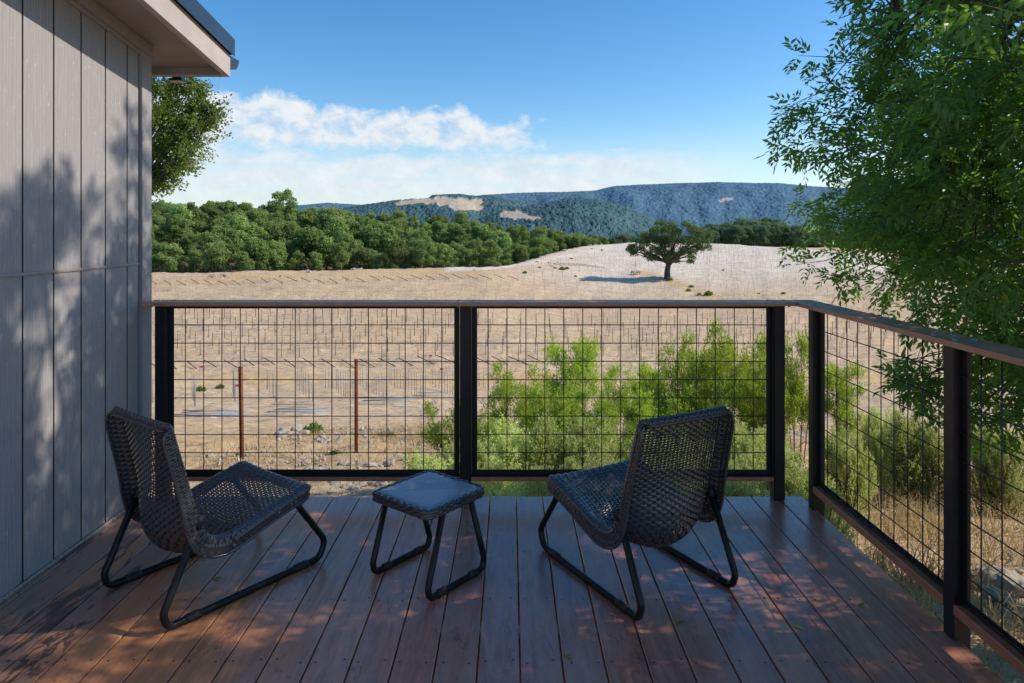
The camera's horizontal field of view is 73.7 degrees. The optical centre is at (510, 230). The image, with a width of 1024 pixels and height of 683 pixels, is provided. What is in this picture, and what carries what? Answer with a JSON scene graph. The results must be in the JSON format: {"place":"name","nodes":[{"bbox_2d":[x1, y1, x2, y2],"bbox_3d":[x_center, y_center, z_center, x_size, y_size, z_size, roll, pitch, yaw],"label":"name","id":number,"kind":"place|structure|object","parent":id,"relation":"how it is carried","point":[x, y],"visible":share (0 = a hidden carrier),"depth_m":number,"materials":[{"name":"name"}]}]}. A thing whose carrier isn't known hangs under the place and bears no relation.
{"place":"outdoors","nodes":[
{"label":"outdoors","id":0,"kind":"place"},
{"bbox_2d":[337,194,532,236],"bbox_3d":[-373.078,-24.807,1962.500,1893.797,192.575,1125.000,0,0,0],"label":"hills","id":1,"kind":"structure","parent":0,"point":[449,206],"depth_m":1896.29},
{"bbox_2d":[470,198,681,235],"bbox_3d":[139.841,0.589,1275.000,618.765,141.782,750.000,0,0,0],"label":"hills","id":2,"kind":"structure","parent":0,"point":[567,216],"depth_m":1209.25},
{"bbox_2d":[148,237,1023,682],"bbox_3d":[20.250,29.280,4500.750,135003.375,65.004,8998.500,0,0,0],"label":"terrain","id":3,"kind":"structure","parent":0,"point":[704,273],"depth_m":87.70,"materials":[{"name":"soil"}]},
{"bbox_2d":[152,214,170,243],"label":"oak tree","id":4,"kind":"object","parent":3,"relation":"on","point":[159,231],"visible":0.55,"depth_m":171.14,"materials":[{"name":"green plant"}]},
{"bbox_2d":[152,242,174,271],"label":"oak tree","id":5,"kind":"object","parent":3,"relation":"on","point":[156,247],"visible":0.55,"depth_m":138.52,"materials":[{"name":"green plant"}]},
{"bbox_2d":[155,243,185,272],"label":"oak tree","id":6,"kind":"object","parent":3,"relation":"on","point":[173,250],"visible":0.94,"depth_m":137.19,"materials":[{"name":"green plant"}]},
{"bbox_2d":[161,215,194,246],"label":"oak tree","id":7,"kind":"object","parent":3,"relation":"on","point":[183,225],"visible":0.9,"depth_m":170.93,"materials":[{"name":"green plant"}]},
{"bbox_2d":[162,203,202,242],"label":"oak tree","id":8,"kind":"object","parent":3,"relation":"on","point":[178,210],"visible":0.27,"depth_m":182.66,"materials":[{"name":"green plant"}]},
{"bbox_2d":[180,232,200,262],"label":"oak tree","id":9,"kind":"object","parent":3,"relation":"on","point":[189,243],"visible":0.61,"depth_m":150.96,"materials":[{"name":"green plant"}]},
{"bbox_2d":[152,77,233,201],"bbox_3d":[-5.915,-0.159,8.708,4.694,7.547,4.313,0,0,25],"label":"live oak","id":10,"kind":"object","parent":3,"relation":"on","point":[172,137],"visible":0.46,"depth_m":8.38,"materials":[{"name":"green plant"}]},
{"bbox_2d":[184,247,203,272],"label":"oak tree","id":11,"kind":"object","parent":3,"relation":"on","point":[195,260],"visible":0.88,"depth_m":137.63,"materials":[{"name":"green plant"}]},
{"bbox_2d":[188,208,210,233],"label":"oak tree","id":12,"kind":"object","parent":3,"relation":"on","point":[198,220],"visible":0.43,"depth_m":185.92,"materials":[{"name":"green plant"}]},
{"bbox_2d":[194,231,222,272],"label":"oak tree","id":13,"kind":"object","parent":3,"relation":"on","point":[208,236],"visible":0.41,"depth_m":144.19,"materials":[{"name":"green plant"}]},
{"bbox_2d":[200,203,220,226],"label":"oak tree","id":14,"kind":"object","parent":3,"relation":"on","point":[210,210],"visible":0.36,"depth_m":206.62,"materials":[{"name":"green plant"}]},
{"bbox_2d":[199,240,234,271],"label":"oak tree","id":15,"kind":"object","parent":3,"relation":"on","point":[216,253],"visible":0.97,"depth_m":134.95,"materials":[{"name":"green plant"}]},
{"bbox_2d":[209,228,244,270],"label":"oak tree","id":16,"kind":"object","parent":3,"relation":"on","point":[230,239],"visible":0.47,"depth_m":147.43,"materials":[{"name":"green plant"}]},
{"bbox_2d":[238,366,243,459],"bbox_3d":[-4.822,3.426,12.232,0.110,1.962,0.080,0,0,0],"label":"steel post","id":17,"kind":"object","parent":3,"relation":"on","point":[242,427],"visible":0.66,"depth_m":12.20,"materials":[{"name":"metal"}]},
{"bbox_2d":[234,250,254,271],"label":"oak tree","id":18,"kind":"object","parent":3,"relation":"on","point":[244,258],"visible":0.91,"depth_m":134.71,"materials":[{"name":"green plant"}]},
{"bbox_2d":[226,213,267,245],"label":"oak tree","id":19,"kind":"object","parent":3,"relation":"on","point":[237,223],"visible":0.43,"depth_m":166.65,"materials":[{"name":"green plant"}]},
{"bbox_2d":[244,239,273,270],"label":"oak tree","id":20,"kind":"object","parent":3,"relation":"on","point":[259,251],"visible":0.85,"depth_m":137.22,"materials":[{"name":"green plant"}]},
{"bbox_2d":[246,208,274,231],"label":"oak tree","id":21,"kind":"object","parent":3,"relation":"on","point":[257,216],"visible":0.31,"depth_m":184.19,"materials":[{"name":"green plant"}]},
{"bbox_2d":[266,248,287,270],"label":"oak tree","id":22,"kind":"object","parent":3,"relation":"on","point":[278,256],"visible":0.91,"depth_m":139.74,"materials":[{"name":"green plant"}]},
{"bbox_2d":[264,189,298,221],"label":"oak tree","id":23,"kind":"object","parent":3,"relation":"on","point":[280,198],"visible":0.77,"depth_m":230.26,"materials":[{"name":"green plant"}]},
{"bbox_2d":[267,221,300,249],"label":"oak tree","id":24,"kind":"object","parent":3,"relation":"on","point":[282,231],"visible":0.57,"depth_m":166.60,"materials":[{"name":"green plant"}]},
{"bbox_2d":[283,240,306,269],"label":"oak tree","id":25,"kind":"object","parent":3,"relation":"on","point":[290,245],"visible":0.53,"depth_m":148.75,"materials":[{"name":"green plant"}]},
{"bbox_2d":[289,250,306,270],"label":"oak tree","id":26,"kind":"object","parent":3,"relation":"on","point":[295,257],"visible":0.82,"depth_m":141.36,"materials":[{"name":"green plant"}]},
{"bbox_2d":[293,209,314,229],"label":"oak tree","id":27,"kind":"object","parent":3,"relation":"on","point":[305,217],"visible":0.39,"depth_m":184.75,"materials":[{"name":"green plant"}]},
{"bbox_2d":[288,227,328,269],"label":"oak tree","id":28,"kind":"object","parent":3,"relation":"on","point":[306,240],"visible":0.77,"depth_m":149.91,"materials":[{"name":"green plant"}]},
{"bbox_2d":[307,251,322,270],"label":"oak tree","id":29,"kind":"object","parent":3,"relation":"on","point":[315,260],"visible":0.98,"depth_m":141.10,"materials":[{"name":"green plant"}]},
{"bbox_2d":[309,235,336,270],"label":"oak tree","id":30,"kind":"object","parent":3,"relation":"on","point":[327,259],"visible":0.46,"depth_m":151.33,"materials":[{"name":"green plant"}]},
{"bbox_2d":[312,212,340,230],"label":"oak tree","id":31,"kind":"object","parent":3,"relation":"on","point":[321,222],"visible":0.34,"depth_m":183.36,"materials":[{"name":"green plant"}]},
{"bbox_2d":[316,206,346,226],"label":"oak tree","id":32,"kind":"object","parent":3,"relation":"on","point":[331,209],"visible":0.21,"depth_m":203.81,"materials":[{"name":"green plant"}]},
{"bbox_2d":[321,215,349,249],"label":"oak tree","id":33,"kind":"object","parent":3,"relation":"on","point":[336,228],"visible":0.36,"depth_m":164.77,"materials":[{"name":"green plant"}]},
{"bbox_2d":[331,241,351,269],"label":"oak tree","id":34,"kind":"object","parent":3,"relation":"on","point":[340,254],"visible":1,"depth_m":135.50,"materials":[{"name":"green plant"}]},
{"bbox_2d":[328,232,363,270],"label":"oak tree","id":35,"kind":"object","parent":3,"relation":"on","point":[353,244],"visible":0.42,"depth_m":144.70,"materials":[{"name":"green plant"}]},
{"bbox_2d":[354,359,357,451],"bbox_3d":[-2.873,3.451,12.728,0.072,2.095,0.072,0,0,0],"label":"steel post","id":36,"kind":"object","parent":3,"relation":"on","point":[355,406],"visible":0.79,"depth_m":12.70,"materials":[{"name":"metal"}]},
{"bbox_2d":[351,247,374,268],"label":"oak tree","id":37,"kind":"object","parent":3,"relation":"on","point":[363,257],"visible":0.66,"depth_m":142.42,"materials":[{"name":"green plant"}]},
{"bbox_2d":[359,222,397,252],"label":"oak tree","id":38,"kind":"object","parent":3,"relation":"on","point":[378,237],"visible":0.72,"depth_m":160.56,"materials":[{"name":"green plant"}]},
{"bbox_2d":[370,253,388,268],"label":"oak tree","id":39,"kind":"object","parent":3,"relation":"on","point":[379,260],"visible":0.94,"depth_m":139.22,"materials":[{"name":"green plant"}]},
{"bbox_2d":[383,219,407,241],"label":"oak tree","id":40,"kind":"object","parent":3,"relation":"on","point":[399,231],"visible":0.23,"depth_m":187.48,"materials":[{"name":"green plant"}]},
{"bbox_2d":[386,238,411,268],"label":"oak tree","id":41,"kind":"object","parent":3,"relation":"on","point":[396,246],"visible":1,"depth_m":138.03,"materials":[{"name":"green plant"}]},
{"bbox_2d":[412,236,436,267],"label":"oak tree","id":42,"kind":"object","parent":3,"relation":"on","point":[420,253],"visible":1,"depth_m":138.57,"materials":[{"name":"green plant"}]},
{"bbox_2d":[390,447,490,489],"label":"rosemary shrub","id":43,"kind":"object","parent":3,"relation":"on","point":[429,464],"visible":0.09,"depth_m":6.35,"materials":[{"name":"green plant"}]},
{"bbox_2d":[433,242,459,267],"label":"oak tree","id":44,"kind":"object","parent":3,"relation":"on","point":[450,260],"visible":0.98,"depth_m":142.62,"materials":[{"name":"green plant"}]},
{"bbox_2d":[416,399,487,460],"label":"brush shrub","id":45,"kind":"object","parent":3,"relation":"on","point":[428,407],"visible":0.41,"depth_m":8.97,"materials":[{"name":"green plant"}]},
{"bbox_2d":[445,225,471,251],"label":"oak tree","id":46,"kind":"object","parent":3,"relation":"on","point":[458,233],"visible":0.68,"depth_m":190.40,"materials":[{"name":"green plant"}]},
{"bbox_2d":[458,247,472,266],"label":"oak tree","id":47,"kind":"object","parent":3,"relation":"on","point":[466,256],"visible":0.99,"depth_m":143.72,"materials":[{"name":"green plant"}]},
{"bbox_2d":[429,438,507,488],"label":"rosemary shrub","id":48,"kind":"object","parent":3,"relation":"on","point":[482,457],"visible":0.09,"depth_m":7.33,"materials":[{"name":"green plant"}]},
{"bbox_2d":[460,237,484,266],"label":"oak tree","id":49,"kind":"object","parent":3,"relation":"on","point":[477,249],"visible":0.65,"depth_m":154.27,"materials":[{"name":"green plant"}]},
{"bbox_2d":[467,223,495,245],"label":"oak tree","id":50,"kind":"object","parent":3,"relation":"on","point":[482,232],"visible":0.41,"depth_m":201.59,"materials":[{"name":"green plant"}]},
{"bbox_2d":[447,444,528,497],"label":"rosemary shrub","id":51,"kind":"object","parent":3,"relation":"on","point":[494,486],"visible":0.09,"depth_m":6.04,"materials":[{"name":"green plant"}]},
{"bbox_2d":[480,239,502,266],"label":"oak tree","id":52,"kind":"object","parent":3,"relation":"on","point":[487,258],"visible":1,"depth_m":143.18,"materials":[{"name":"green plant"}]},
{"bbox_2d":[477,417,509,450],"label":"brush shrub","id":53,"kind":"object","parent":3,"relation":"on","point":[480,438],"visible":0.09,"depth_m":8.28,"materials":[{"name":"green plant"}]},
{"bbox_2d":[491,229,514,265],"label":"oak tree","id":54,"kind":"object","parent":3,"relation":"on","point":[502,243],"visible":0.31,"depth_m":175.15,"materials":[{"name":"green plant"}]},
{"bbox_2d":[483,481,541,577],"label":"rosemary shrub","id":55,"kind":"object","parent":3,"relation":"on","point":[511,491],"visible":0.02,"depth_m":5.36,"materials":[{"name":"green plant"}]},
{"bbox_2d":[479,360,555,433],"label":"brush shrub","id":56,"kind":"object","parent":3,"relation":"on","point":[504,390],"visible":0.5,"depth_m":10.55,"materials":[{"name":"green plant"}]},
{"bbox_2d":[509,245,529,264],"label":"oak tree","id":57,"kind":"object","parent":3,"relation":"on","point":[521,254],"visible":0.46,"depth_m":161.61,"materials":[{"name":"green plant"}]},
{"bbox_2d":[510,224,530,246],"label":"oak tree","id":58,"kind":"object","parent":3,"relation":"on","point":[522,231],"visible":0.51,"depth_m":199.90,"materials":[{"name":"green plant"}]},
{"bbox_2d":[483,412,560,481],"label":"rosemary shrub","id":59,"kind":"object","parent":3,"relation":"on","point":[504,442],"visible":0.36,"depth_m":7.60,"materials":[{"name":"green plant"}]},
{"bbox_2d":[166,243,897,318],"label":"vine stakes","id":60,"kind":"object","parent":3,"relation":"on","point":[576,281],"visible":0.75,"depth_m":117.05,"materials":[{"name":"brown wood"}]},
{"bbox_2d":[527,237,548,259],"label":"oak tree","id":61,"kind":"object","parent":3,"relation":"on","point":[536,247],"visible":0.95,"depth_m":169.90,"materials":[{"name":"green plant"}]},
{"bbox_2d":[528,227,554,255],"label":"oak tree","id":62,"kind":"object","parent":3,"relation":"on","point":[540,232],"visible":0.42,"depth_m":183.49,"materials":[{"name":"green plant"}]},
{"bbox_2d":[508,377,588,437],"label":"brush shrub","id":63,"kind":"object","parent":3,"relation":"on","point":[535,392],"visible":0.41,"depth_m":9.28,"materials":[{"name":"green plant"}]},
{"bbox_2d":[523,455,587,500],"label":"rosemary shrub","id":64,"kind":"object","parent":3,"relation":"on","point":[573,464],"visible":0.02,"depth_m":6.17,"materials":[{"name":"green plant"}]},
{"bbox_2d":[521,481,609,577],"bbox_3d":[0.429,2.340,5.021,0.874,1.026,0.678,0,0,4],"label":"rosemary shrub","id":65,"kind":"object","parent":3,"relation":"on","point":[532,492],"visible":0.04,"depth_m":5.14,"materials":[{"name":"green plant"}]},
{"bbox_2d":[540,333,605,448],"bbox_3d":[0.910,2.687,9.981,0.967,2.409,1.115,0,0,10],"label":"brush shrub","id":66,"kind":"object","parent":3,"relation":"on","point":[570,369],"visible":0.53,"depth_m":9.94,"materials":[{"name":"green plant"}]},
{"bbox_2d":[524,412,622,468],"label":"rosemary shrub","id":67,"kind":"object","parent":3,"relation":"on","point":[574,442],"visible":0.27,"depth_m":7.55,"materials":[{"name":"green plant"}]},
{"bbox_2d":[554,383,619,448],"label":"brush shrub","id":68,"kind":"object","parent":3,"relation":"on","point":[567,405],"visible":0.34,"depth_m":9.34,"materials":[{"name":"green plant"}]},
{"bbox_2d":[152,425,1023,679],"bbox_3d":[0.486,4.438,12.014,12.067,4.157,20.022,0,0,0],"label":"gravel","id":69,"kind":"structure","parent":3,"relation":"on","point":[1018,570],"depth_m":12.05,"materials":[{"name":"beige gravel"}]},
{"bbox_2d":[577,441,623,495],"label":"rosemary shrub","id":70,"kind":"object","parent":3,"relation":"on","point":[605,461],"visible":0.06,"depth_m":6.50,"materials":[{"name":"green plant"}]},
{"bbox_2d":[592,360,638,445],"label":"brush shrub","id":71,"kind":"object","parent":3,"relation":"on","point":[612,373],"visible":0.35,"depth_m":11.03,"materials":[{"name":"green plant"}]},
{"bbox_2d":[583,399,647,454],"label":"brush shrub","id":72,"kind":"object","parent":3,"relation":"on","point":[631,428],"visible":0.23,"depth_m":8.60,"materials":[{"name":"green plant"}]},
{"bbox_2d":[577,426,674,467],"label":"rosemary shrub","id":73,"kind":"object","parent":3,"relation":"on","point":[625,456],"visible":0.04,"depth_m":7.41,"materials":[{"name":"green plant"}]},
{"bbox_2d":[622,357,670,443],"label":"brush shrub","id":74,"kind":"object","parent":3,"relation":"on","point":[633,387],"visible":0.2,"depth_m":10.41,"materials":[{"name":"green plant"}]},
{"bbox_2d":[625,386,698,439],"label":"brush shrub","id":75,"kind":"object","parent":3,"relation":"on","point":[650,410],"visible":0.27,"depth_m":8.85,"materials":[{"name":"green plant"}]},
{"bbox_2d":[625,218,714,279],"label":"lone oak","id":76,"kind":"object","parent":3,"relation":"on","point":[666,252],"visible":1,"depth_m":133.61,"materials":[{"name":"green plant"}]},
{"bbox_2d":[631,326,713,433],"bbox_3d":[2.350,2.551,9.657,0.998,2.365,1.167,0,0,-10],"label":"brush shrub","id":77,"kind":"object","parent":3,"relation":"on","point":[690,371],"visible":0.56,"depth_m":9.60,"materials":[{"name":"green plant"}]},
{"bbox_2d":[662,375,739,461],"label":"brush shrub","id":78,"kind":"object","parent":3,"relation":"on","point":[709,405],"visible":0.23,"depth_m":8.81,"materials":[{"name":"green plant"}]},
{"bbox_2d":[680,344,740,437],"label":"brush shrub","id":79,"kind":"object","parent":3,"relation":"on","point":[692,353],"visible":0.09,"depth_m":9.94,"materials":[{"name":"green plant"}]},
{"bbox_2d":[680,317,765,437],"bbox_3d":[3.059,2.428,9.264,1.065,2.482,1.221,0,0,-39],"label":"brush shrub","id":80,"kind":"object","parent":3,"relation":"on","point":[710,369],"visible":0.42,"depth_m":9.21,"materials":[{"name":"green plant"}]},
{"bbox_2d":[725,224,747,243],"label":"distant tree","id":81,"kind":"object","parent":3,"relation":"on","point":[737,232],"visible":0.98,"depth_m":377.95,"materials":[{"name":"green plant"}]},
{"bbox_2d":[705,481,769,496],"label":"rosemary shrub","id":82,"kind":"object","parent":3,"relation":"on","point":[732,490],"visible":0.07,"depth_m":5.42,"materials":[{"name":"green plant"}]},
{"bbox_2d":[688,439,789,496],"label":"rosemary shrub","id":83,"kind":"object","parent":3,"relation":"on","point":[747,461],"visible":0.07,"depth_m":6.32,"materials":[{"name":"green plant"}]},
{"bbox_2d":[716,414,794,468],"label":"rosemary shrub","id":84,"kind":"object","parent":3,"relation":"on","point":[742,443],"visible":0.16,"depth_m":7.32,"materials":[{"name":"green plant"}]},
{"bbox_2d":[724,331,786,427],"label":"brush shrub","id":85,"kind":"object","parent":3,"relation":"on","point":[758,355],"visible":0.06,"depth_m":10.24,"materials":[{"name":"green plant"}]},
{"bbox_2d":[750,225,769,245],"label":"distant tree","id":86,"kind":"object","parent":3,"relation":"on","point":[760,238],"visible":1,"depth_m":378.17,"materials":[{"name":"green plant"}]},
{"bbox_2d":[730,352,804,450],"bbox_3d":[3.203,2.501,8.560,0.871,2.031,0.745,0,0,27],"label":"brush shrub","id":87,"kind":"object","parent":3,"relation":"on","point":[746,408],"visible":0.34,"depth_m":8.56,"materials":[{"name":"green plant"}]},
{"bbox_2d":[785,324,807,470],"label":"brush shrub","id":88,"kind":"object","parent":3,"relation":"on","point":[791,389],"visible":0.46,"depth_m":8.83,"materials":[{"name":"green plant"}]},
{"bbox_2d":[751,449,847,531],"bbox_3d":[2.558,2.575,6.235,0.863,1.095,0.954,0,0,-35],"label":"rosemary shrub","id":89,"kind":"object","parent":3,"relation":"on","point":[795,478],"visible":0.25,"depth_m":6.16,"materials":[{"name":"green plant"}]},
{"bbox_2d":[757,485,859,547],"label":"rosemary shrub","id":90,"kind":"object","parent":3,"relation":"on","point":[828,509],"visible":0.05,"depth_m":5.00,"materials":[{"name":"green plant"}]},
{"bbox_2d":[803,359,870,471],"bbox_3d":[5.062,2.960,10.478,0.954,1.975,1.100,0,0,-18],"label":"brush shrub","id":91,"kind":"object","parent":3,"relation":"on","point":[841,406],"visible":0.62,"depth_m":10.33,"materials":[{"name":"green plant"}]},
{"bbox_2d":[825,423,879,520],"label":"rosemary shrub","id":92,"kind":"object","parent":3,"relation":"on","point":[851,473],"visible":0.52,"depth_m":7.47,"materials":[{"name":"green plant"}]},
{"bbox_2d":[858,403,898,489],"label":"rosemary shrub","id":93,"kind":"object","parent":3,"relation":"on","point":[873,449],"visible":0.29,"depth_m":9.65,"materials":[{"name":"green plant"}]},
{"bbox_2d":[755,0,1023,472],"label":"ash tree","id":94,"kind":"object","parent":3,"relation":"on","point":[947,173],"visible":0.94,"depth_m":3.84,"materials":[{"name":"green plant"}]},
{"bbox_2d":[871,408,943,504],"bbox_3d":[5.066,2.942,8.590,0.900,1.450,0.995,0,0,16],"label":"rosemary shrub","id":95,"kind":"object","parent":3,"relation":"on","point":[930,454],"visible":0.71,"depth_m":8.43,"materials":[{"name":"green plant"}]},
{"bbox_2d":[971,421,1023,517],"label":"rosemary shrub","id":96,"kind":"object","parent":3,"relation":"on","point":[991,486],"visible":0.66,"depth_m":8.07,"materials":[{"name":"green plant"}]},
{"bbox_2d":[982,586,1016,606],"bbox_3d":[3.479,2.619,4.868,0.195,0.111,0.183,0,0,-29],"label":"rock","id":97,"kind":"object","parent":3,"relation":"on","point":[991,591],"visible":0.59,"depth_m":4.84,"materials":[{"name":"grey stone"}]},
{"bbox_2d":[976,565,1023,597],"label":"rock","id":98,"kind":"object","parent":3,"relation":"on","point":[1014,575],"visible":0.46,"depth_m":5.16,"materials":[{"name":"grey stone"}]},
{"bbox_2d":[152,0,1023,207],"label":"sky","id":99,"kind":"structure","parent":0,"point":[360,102],"materials":[{"name":"blue"}]},
{"bbox_2d":[287,182,1011,233],"bbox_3d":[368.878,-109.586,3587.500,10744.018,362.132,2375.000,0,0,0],"label":"hills","id":100,"kind":"structure","parent":0,"point":[704,203],"depth_m":3170.24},
{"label":"ground","id":101,"kind":"structure","parent":0,"visible":0},
{"bbox_2d":[0,0,238,603],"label":"house","id":102,"kind":"structure","parent":101,"relation":"on","point":[76,76],"depth_m":3.18,"materials":[{"name":"paint"}]},
{"bbox_2d":[0,496,1004,682],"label":"deck","id":103,"kind":"structure","parent":101,"relation":"on","point":[339,611],"depth_m":2.65,"materials":[{"name":"brown wood"}]},
{"bbox_2d":[101,406,326,629],"bbox_3d":[-1.253,1.101,2.937,0.552,0.763,0.744,0,0,37],"label":"wicker chair","id":104,"kind":"object","parent":103,"relation":"on","point":[180,521],"visible":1,"depth_m":2.79,"materials":[{"name":"wicker"}]},
{"bbox_2d":[370,470,486,600],"bbox_3d":[-0.352,1.298,2.945,0.372,0.368,0.372,0,0,39],"label":"side table","id":105,"kind":"object","parent":103,"relation":"on","point":[425,496],"visible":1,"depth_m":2.91,"materials":[{"name":"wicker"}]},
{"bbox_2d":[142,299,1023,674],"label":"deck railing","id":106,"kind":"object","parent":103,"relation":"attached to","point":[964,617],"visible":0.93,"depth_m":3.69,"materials":[{"name":"black metal"}]},
{"bbox_2d":[538,406,737,620],"bbox_3d":[0.532,1.101,2.993,0.552,0.763,0.744,0,0,-29],"label":"wicker chair","id":107,"kind":"object","parent":103,"relation":"on","point":[646,513],"visible":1,"depth_m":2.77,"materials":[{"name":"wicker"}]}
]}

